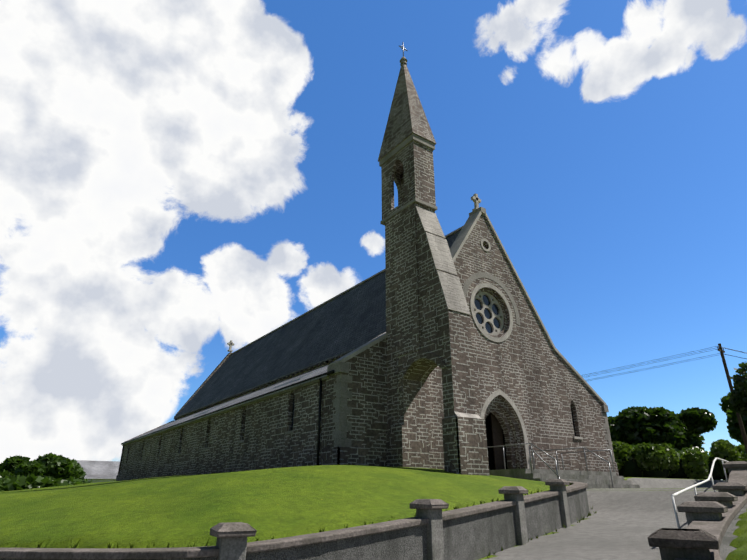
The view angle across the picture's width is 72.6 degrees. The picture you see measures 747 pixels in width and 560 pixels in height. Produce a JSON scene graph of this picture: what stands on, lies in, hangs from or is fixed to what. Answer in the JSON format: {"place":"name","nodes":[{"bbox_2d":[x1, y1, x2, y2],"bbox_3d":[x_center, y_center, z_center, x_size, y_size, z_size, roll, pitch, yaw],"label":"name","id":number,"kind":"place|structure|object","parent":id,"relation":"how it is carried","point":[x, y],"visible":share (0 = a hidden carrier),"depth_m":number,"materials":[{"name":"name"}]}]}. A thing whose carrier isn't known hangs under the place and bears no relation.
{"place":"outdoors","nodes":[
{"label":"outdoors","id":0,"kind":"place"},
{"bbox_2d":[118,379,329,474],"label":"side wall","id":1,"kind":"structure","parent":0,"point":[266,423],"depth_m":27.09,"materials":[{"name":"grey stone"}]},
{"bbox_2d":[125,430,293,464],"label":"window sills","id":2,"kind":"structure","parent":1,"relation":"attached to","point":[286,432],"depth_m":27.00,"materials":[{"name":"stone"}]},
{"bbox_2d":[122,364,328,444],"bbox_3d":[-5.605,11.096,41.325,19.240,2.610,39.420,15,-27,-33],"label":"aisle roof","id":3,"kind":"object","parent":1,"relation":"on","point":[254,394],"visible":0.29,"depth_m":32.21,"materials":[{"name":"grey stone"}]},
{"bbox_2d":[194,368,322,416],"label":"aisle roof lights","id":4,"kind":"object","parent":3,"relation":"in","point":[299,377],"visible":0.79,"depth_m":27.79},
{"bbox_2d":[122,376,330,445],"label":"fascia","id":5,"kind":"structure","parent":1,"relation":"attached to","point":[270,396],"depth_m":27.77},
{"bbox_2d":[116,447,339,480],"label":"wall plinth","id":6,"kind":"structure","parent":1,"relation":"attached to","point":[327,456],"depth_m":25.07,"materials":[{"name":"grey stone"}]},
{"bbox_2d":[121,370,334,464],"bbox_3d":[-13.454,11.963,35.077,0.195,4.190,40.700,15,-27,-33],"label":"gutter and downpipe","id":7,"kind":"object","parent":1,"relation":"attached to","point":[320,401],"visible":0.81,"depth_m":22.09,"materials":[{"name":"black metal"}]},
{"bbox_2d":[243,397,294,439],"bbox_3d":[-13.367,11.133,35.958,0.030,2.200,34.300,15,-27,-33],"label":"window","id":8,"kind":"structure","parent":1,"relation":"in","point":[292,416],"depth_m":23.45,"materials":[{"name":"black glass"}]},
{"bbox_2d":[0,465,746,559],"bbox_3d":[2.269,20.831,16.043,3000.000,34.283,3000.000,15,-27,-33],"label":"ground","id":9,"kind":"structure","parent":0,"point":[186,510],"depth_m":10.55,"materials":[{"name":"green plant"}]},
{"bbox_2d":[0,475,43,490],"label":"scrub foliage","id":10,"kind":"object","parent":9,"relation":"on","point":[4,479],"visible":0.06,"depth_m":43.47,"materials":[{"name":"green plant"}]},
{"bbox_2d":[0,474,70,491],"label":"scrub foliage","id":11,"kind":"object","parent":9,"relation":"on","point":[18,482],"depth_m":42.41,"materials":[{"name":"green plant"}]},
{"bbox_2d":[0,452,85,481],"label":"trees","id":12,"kind":"object","parent":9,"relation":"on","point":[55,466],"visible":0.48,"depth_m":65.77,"materials":[{"name":"green plant"}]},
{"bbox_2d":[53,476,91,484],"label":"scrub foliage","id":13,"kind":"object","parent":9,"relation":"on","point":[73,481],"visible":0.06,"depth_m":49.40,"materials":[{"name":"green plant"}]},
{"bbox_2d":[83,479,115,482],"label":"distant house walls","id":14,"kind":"structure","parent":9,"relation":"on","point":[99,480],"depth_m":76.03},
{"bbox_2d":[76,460,119,478],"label":"distant house roof","id":15,"kind":"structure","parent":14,"relation":"on","point":[100,469],"depth_m":77.82,"materials":[{"name":"grey"}]},
{"bbox_2d":[175,352,345,419],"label":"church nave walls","id":16,"kind":"structure","parent":9,"relation":"on","point":[217,368],"depth_m":44.15,"materials":[{"name":"grey stone"}]},
{"bbox_2d":[227,340,233,351],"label":"gable cross","id":17,"kind":"object","parent":16,"relation":"on","point":[230,343],"visible":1,"depth_m":59.47,"materials":[{"name":"stone"}]},
{"bbox_2d":[174,346,352,419],"bbox_3d":[-9.698,8.459,39.128,0.200,0.380,39.200,15,-27,-33],"label":"flashing","id":18,"kind":"object","parent":16,"relation":"attached to","point":[301,371],"visible":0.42,"depth_m":36.68,"materials":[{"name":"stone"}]},
{"bbox_2d":[175,230,460,417],"bbox_3d":[-5.319,6.120,42.974,10.500,7.575,38.440,15,-27,-33],"label":"roof slate","id":19,"kind":"object","parent":16,"relation":"attached to","point":[344,323],"visible":0.43,"depth_m":37.69,"materials":[{"name":"grey stone"}]},
{"bbox_2d":[230,225,463,354],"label":"ridge tiles","id":20,"kind":"object","parent":19,"relation":"on","point":[380,272],"visible":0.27,"depth_m":42.28,"materials":[{"name":"stone"}]},
{"bbox_2d":[329,210,606,404],"bbox_3d":[6.100,0.836,27.917,18.963,10.394,0.960,15,-27,-33],"label":"gable coping","id":21,"kind":"object","parent":16,"relation":"attached to","point":[463,235],"visible":0.35,"depth_m":29.08,"materials":[{"name":"stone"}]},
{"bbox_2d":[471,193,480,210],"bbox_3d":[6.100,-4.587,30.186,0.690,1.150,0.331,15,-27,-33],"label":"stone cross","id":22,"kind":"object","parent":21,"relation":"on","point":[475,199],"visible":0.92,"depth_m":30.11,"materials":[{"name":"stone"}]},
{"bbox_2d":[327,207,608,412],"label":"gable kneelers","id":23,"kind":"object","parent":16,"relation":"attached to","point":[340,367],"visible":0.52,"depth_m":20.73,"materials":[{"name":"stone"}]},
{"bbox_2d":[332,374,614,461],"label":"quoins","id":24,"kind":"object","parent":16,"relation":"attached to","point":[343,410],"visible":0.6,"depth_m":20.07,"materials":[{"name":"stone"}]},
{"bbox_2d":[474,292,503,335],"bbox_3d":[6.123,1.835,27.464,2.520,2.520,0.200,15,-27,-33],"label":"window tracery","id":25,"kind":"object","parent":16,"relation":"attached to","point":[493,314],"visible":0.73,"depth_m":27.49,"materials":[{"name":"stone"}]},
{"bbox_2d":[470,238,512,341],"bbox_3d":[6.341,0.444,27.715,3.280,6.040,0.040,15,-27,-33],"label":"window surround","id":26,"kind":"object","parent":16,"relation":"attached to","point":[479,327],"visible":1,"depth_m":27.26,"materials":[{"name":"stone"}]},
{"bbox_2d":[463,272,519,324],"bbox_3d":[6.335,0.830,27.563,4.540,2.609,0.015,15,-27,-33],"label":"hood mould","id":27,"kind":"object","parent":16,"relation":"attached to","point":[472,278],"depth_m":28.12,"materials":[{"name":"stone"}]},
{"bbox_2d":[474,245,575,435],"bbox_3d":[8.242,3.248,28.470,7.641,10.370,0.092,15,-27,-32],"label":"front window glass","id":28,"kind":"object","parent":16,"relation":"attached to","point":[487,313],"visible":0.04,"depth_m":27.57,"materials":[{"name":"blue"}]},
{"bbox_2d":[0,488,588,559],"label":"boundary wall","id":29,"kind":"structure","parent":9,"relation":"on","point":[477,536],"depth_m":10.01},
{"bbox_2d":[216,537,246,559],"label":"wall pillar","id":30,"kind":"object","parent":29,"relation":"on","point":[232,548],"visible":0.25,"depth_m":7.13,"materials":[{"name":"concrete"}]},
{"bbox_2d":[210,522,256,537],"bbox_3d":[-2.037,3.612,7.365,0.557,0.170,0.548,11,-25,-25],"label":"pillar cap","id":31,"kind":"object","parent":30,"relation":"on","point":[230,529],"visible":1,"depth_m":7.19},
{"bbox_2d":[0,481,587,558],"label":"wall coping","id":32,"kind":"object","parent":29,"relation":"on","point":[180,552],"visible":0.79,"depth_m":7.59,"materials":[{"name":"stone"}]},
{"bbox_2d":[416,509,443,559],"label":"wall pillar","id":33,"kind":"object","parent":29,"relation":"on","point":[435,543],"visible":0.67,"depth_m":9.47,"materials":[{"name":"concrete"}]},
{"bbox_2d":[409,499,448,508],"bbox_3d":[1.069,4.315,9.799,0.549,0.170,0.557,-20,-30,40],"label":"pillar cap","id":34,"kind":"object","parent":33,"relation":"on","point":[428,504],"visible":1,"depth_m":9.64,"materials":[{"name":"grey concrete"}]},
{"bbox_2d":[504,494,527,544],"bbox_3d":[3.423,5.871,12.168,0.360,1.390,0.360,-17,-28,35],"label":"wall pillar","id":35,"kind":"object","parent":29,"relation":"on","point":[521,525],"visible":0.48,"depth_m":12.09,"materials":[{"name":"concrete"}]},
{"bbox_2d":[498,486,527,493],"bbox_3d":[3.427,5.150,12.466,0.549,0.170,0.557,-17,-28,35],"label":"pillar cap","id":36,"kind":"object","parent":35,"relation":"on","point":[512,490],"visible":1,"depth_m":12.30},
{"bbox_2d":[550,485,570,526],"bbox_3d":[5.366,6.633,14.566,0.360,1.390,0.360,-16,-27,33],"label":"wall pillar","id":37,"kind":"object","parent":29,"relation":"on","point":[565,515],"visible":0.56,"depth_m":14.49,"materials":[{"name":"concrete"}]},
{"bbox_2d":[545,479,569,484],"bbox_3d":[5.370,5.912,14.865,0.548,0.170,0.557,-16,-27,33],"label":"pillar cap","id":38,"kind":"object","parent":37,"relation":"on","point":[556,482],"visible":1,"depth_m":14.69,"materials":[{"name":"grey concrete"}]},
{"bbox_2d":[7,482,596,558],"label":"grass tufts","id":39,"kind":"object","parent":9,"relation":"on","point":[168,546],"visible":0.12,"depth_m":10.06,"materials":[{"name":"green plant"}]},
{"bbox_2d":[397,203,476,467],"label":"buttress","id":40,"kind":"structure","parent":9,"relation":"on","point":[445,335],"depth_m":20.14,"materials":[{"name":"grey stone"}]},
{"bbox_2d":[381,140,435,219],"bbox_3d":[1.653,-4.752,24.932,1.230,3.600,2.560,15,-27,-33],"label":"belfry","id":41,"kind":"object","parent":40,"relation":"on","point":[408,169],"visible":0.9,"depth_m":24.28,"materials":[{"name":"grey stone"}]},
{"bbox_2d":[378,63,435,161],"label":"spire","id":42,"kind":"structure","parent":41,"relation":"on","point":[407,118],"depth_m":25.90,"materials":[{"name":"grey stone"}]},
{"bbox_2d":[385,202,489,475],"bbox_3d":[2.276,2.062,21.139,1.370,11.700,4.180,15,-27,-33],"label":"bell tower facing","id":43,"kind":"object","parent":9,"relation":"on","point":[465,450],"visible":0.58,"depth_m":21.25,"materials":[{"name":"grey stone"}]},
{"bbox_2d":[400,56,406,65],"bbox_3d":[1.653,-12.040,27.981,0.418,0.500,0.440,15,-27,-33],"label":"finial","id":44,"kind":"object","parent":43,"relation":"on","point":[403,59],"visible":0.81,"depth_m":27.86,"materials":[{"name":"grey stone"}]},
{"bbox_2d":[379,133,437,225],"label":"stone cornice","id":45,"kind":"structure","parent":43,"relation":"attached to","point":[405,143],"depth_m":24.47,"materials":[{"name":"stone"}]},
{"bbox_2d":[397,351,446,382],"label":"tower arch voussoirs","id":46,"kind":"object","parent":43,"relation":"attached to","point":[439,362],"visible":0.58,"depth_m":20.23,"materials":[{"name":"stone"}]},
{"bbox_2d":[415,205,480,418],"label":"buttress weatherings","id":47,"kind":"object","parent":43,"relation":"on","point":[453,293],"visible":0.92,"depth_m":21.16,"materials":[{"name":"stone"}]},
{"bbox_2d":[614,454,621,472],"bbox_3d":[15.024,12.851,34.672,3.292,2.281,3.266,15,-27,-33],"label":"hedge foliage","id":48,"kind":"object","parent":9,"relation":"on","point":[618,465],"depth_m":34.12,"materials":[{"name":"green plant"}]},
{"bbox_2d":[612,441,644,477],"bbox_3d":[17.521,12.638,35.099,3.048,2.996,2.152,15,-27,-33],"label":"hedge foliage","id":49,"kind":"object","parent":9,"relation":"on","point":[621,450],"depth_m":34.43,"materials":[{"name":"green plant"}]},
{"bbox_2d":[633,442,669,477],"bbox_3d":[18.817,12.498,34.493,2.802,2.790,2.477,15,-27,-33],"label":"hedge foliage","id":50,"kind":"object","parent":9,"relation":"on","point":[647,456],"depth_m":33.89,"materials":[{"name":"green plant"}]},
{"bbox_2d":[607,406,717,451],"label":"tree","id":51,"kind":"object","parent":9,"relation":"on","point":[637,425],"visible":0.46,"depth_m":49.41,"materials":[{"name":"green plant"}]},
{"bbox_2d":[667,444,680,456],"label":"scrub foliage","id":52,"kind":"object","parent":9,"relation":"on","point":[676,449],"depth_m":42.58,"materials":[{"name":"green plant"}]},
{"bbox_2d":[659,443,708,478],"bbox_3d":[20.952,12.689,35.173,3.605,2.658,2.696,-1,-23,3],"label":"hedge foliage","id":53,"kind":"object","parent":9,"relation":"on","point":[699,465],"depth_m":34.43,"materials":[{"name":"green plant"}]},
{"bbox_2d":[675,447,710,455],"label":"scrub foliage","id":54,"kind":"object","parent":9,"relation":"on","point":[681,451],"visible":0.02,"depth_m":44.35,"materials":[{"name":"green plant"}]},
{"bbox_2d":[671,460,727,528],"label":"handrail posts","id":55,"kind":"object","parent":9,"relation":"on","point":[675,511],"visible":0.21,"depth_m":10.74,"materials":[{"name":"silver metal"}]},
{"bbox_2d":[671,457,728,496],"bbox_3d":[12.891,7.190,18.534,20.927,1.233,0.098,26,-34,-46],"label":"handrail","id":56,"kind":"object","parent":55,"relation":"on","point":[695,485],"visible":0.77,"depth_m":14.09,"materials":[{"name":"silver metal"}]},
{"bbox_2d":[684,447,724,479],"bbox_3d":[23.694,13.383,36.512,2.173,2.718,2.552,15,-27,-33],"label":"hedge","id":57,"kind":"object","parent":9,"relation":"on","point":[717,473],"depth_m":35.42,"materials":[{"name":"green plant"}]},
{"bbox_2d":[710,439,740,479],"bbox_3d":[25.247,12.859,36.337,3.369,3.006,1.801,35,-41,-54],"label":"hedge foliage","id":58,"kind":"object","parent":9,"relation":"on","point":[721,448],"depth_m":35.63,"materials":[{"name":"green plant"}]},
{"bbox_2d":[717,343,746,452],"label":"utility pole","id":59,"kind":"object","parent":9,"relation":"on","point":[742,429],"visible":0.88,"depth_m":36.47,"materials":[{"name":"brown wood"}]},
{"bbox_2d":[581,346,746,380],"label":"power lines","id":60,"kind":"object","parent":59,"relation":"attached to","point":[664,360],"visible":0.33,"depth_m":39.62,"materials":[{"name":"grey metal"}]},
{"bbox_2d":[720,503,746,559],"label":"bank wall face","id":61,"kind":"object","parent":9,"relation":"on","point":[726,549],"visible":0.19,"depth_m":8.82},
{"bbox_2d":[659,547,711,559],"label":"pillar","id":62,"kind":"structure","parent":61,"relation":"on","point":[666,553],"depth_m":6.69,"materials":[{"name":"concrete"}]},
{"bbox_2d":[647,528,718,549],"bbox_3d":[4.243,3.538,6.984,0.808,0.200,0.817,-13,-26,28],"label":"pillar cap","id":63,"kind":"object","parent":62,"relation":"on","point":[682,538],"visible":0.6,"depth_m":6.71,"materials":[{"name":"grey concrete"}]},
{"bbox_2d":[685,512,721,524],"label":"pillar","id":64,"kind":"structure","parent":61,"relation":"on","point":[690,517],"depth_m":10.16,"materials":[{"name":"concrete"}]},
{"bbox_2d":[677,501,727,512],"bbox_3d":[6.740,4.650,10.425,0.808,0.200,0.817,-16,-28,34],"label":"pillar cap","id":65,"kind":"object","parent":64,"relation":"on","point":[702,506],"visible":1,"depth_m":10.17,"materials":[{"name":"grey concrete"}]},
{"bbox_2d":[674,470,746,559],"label":"low wall","id":66,"kind":"structure","parent":61,"relation":"on","point":[717,529],"depth_m":9.87,"materials":[{"name":"stone"}]},
{"bbox_2d":[716,501,732,507],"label":"low wall","id":67,"kind":"structure","parent":61,"relation":"on","point":[729,504],"depth_m":11.97,"materials":[{"name":"concrete"}]},
{"bbox_2d":[694,492,737,501],"bbox_3d":[8.298,5.253,12.328,0.808,0.200,0.817,-17,-28,35],"label":"pillar cap","id":68,"kind":"object","parent":67,"relation":"on","point":[714,496],"visible":1,"depth_m":12.08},
{"bbox_2d":[718,490,743,494],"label":"pillar","id":69,"kind":"structure","parent":61,"relation":"on","point":[737,492],"depth_m":14.54,"materials":[{"name":"concrete"}]},
{"bbox_2d":[712,482,746,489],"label":"pillar cap","id":70,"kind":"object","parent":69,"relation":"on","point":[728,486],"visible":1,"depth_m":14.60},
{"bbox_2d":[728,467,746,473],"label":"pillar","id":71,"kind":"structure","parent":61,"relation":"on","point":[737,469],"depth_m":17.39,"materials":[{"name":"concrete"}]},
{"bbox_2d":[723,461,746,467],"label":"pillar cap","id":72,"kind":"object","parent":71,"relation":"on","point":[734,464],"visible":0.96,"depth_m":17.41,"materials":[{"name":"grey concrete"}]},
{"bbox_2d":[728,362,746,417],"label":"tree","id":73,"kind":"object","parent":9,"relation":"on","point":[737,400],"visible":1,"depth_m":29.48,"materials":[{"name":"green plant"}]},
{"bbox_2d":[735,444,746,461],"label":"hedge foliage","id":74,"kind":"object","parent":9,"relation":"on","point":[741,450],"depth_m":36.55,"materials":[{"name":"green plant"}]},
{"bbox_2d":[0,0,746,479],"label":"sky","id":75,"kind":"structure","parent":0,"point":[181,180],"materials":[{"name":"blue"}]},
{"bbox_2d":[328,214,610,468],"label":"church wall","id":76,"kind":"structure","parent":0,"point":[530,373],"depth_m":26.77,"materials":[{"name":"grey stone"}]},
{"bbox_2d":[337,447,618,475],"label":"plinth","id":77,"kind":"structure","parent":76,"relation":"attached to","point":[361,456],"depth_m":21.73,"materials":[{"name":"stone"}]},
{"bbox_2d":[485,414,507,469],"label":"interior door","id":78,"kind":"structure","parent":76,"relation":"in","point":[489,442],"depth_m":25.88,"materials":[{"name":"black wood"}]},
{"bbox_2d":[490,413,505,469],"bbox_3d":[6.295,8.104,25.736,0.740,3.100,0.060,15,-27,-33],"label":"door leaf","id":79,"kind":"object","parent":78,"relation":"attached to","point":[497,434],"visible":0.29,"depth_m":25.63,"materials":[{"name":"brown wood"}]},
{"bbox_2d":[480,389,530,468],"bbox_3d":[6.340,7.259,24.866,3.480,3.787,0.033,15,-27,-33],"label":"door arch surround","id":80,"kind":"object","parent":76,"relation":"attached to","point":[491,397],"visible":0.77,"depth_m":25.44,"materials":[{"name":"grey stone"}]},
{"bbox_2d":[483,478,726,559],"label":"tarmac path","id":81,"kind":"structure","parent":0,"point":[622,523],"depth_m":13.71,"materials":[{"name":"grey asphalt"}]},
{"bbox_2d":[489,468,639,488],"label":"entrance steps","id":82,"kind":"structure","parent":81,"relation":"on","point":[596,479],"depth_m":21.62,"materials":[{"name":"concrete"}]},
{"bbox_2d":[487,443,558,478],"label":"handrail","id":83,"kind":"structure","parent":82,"relation":"on","point":[531,444],"depth_m":21.18,"materials":[{"name":"grey metal"}]},
{"bbox_2d":[528,446,559,478],"bbox_3d":[6.802,7.763,20.097,1.105,2.354,0.048,-15,-27,32],"label":"handrail","id":84,"kind":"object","parent":82,"relation":"on","point":[541,459],"depth_m":20.46,"materials":[{"name":"grey metal"}]},
{"bbox_2d":[532,447,613,487],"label":"handrail","id":85,"kind":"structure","parent":82,"relation":"on","point":[584,448],"depth_m":23.34,"materials":[{"name":"grey metal"}]},
{"bbox_2d":[561,449,614,471],"bbox_3d":[10.623,9.069,25.354,0.048,1.024,2.798,15,-27,-33],"label":"handrail","id":86,"kind":"object","parent":82,"relation":"on","point":[588,451],"visible":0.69,"depth_m":25.22,"materials":[{"name":"grey metal"}]},
{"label":"tree trunk","id":87,"kind":"object","parent":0,"visible":0},
{"bbox_2d":[719,392,746,444],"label":"tree","id":88,"kind":"object","parent":87,"relation":"on","point":[733,428],"visible":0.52,"depth_m":51.69,"materials":[{"name":"green plant"}]}
]}

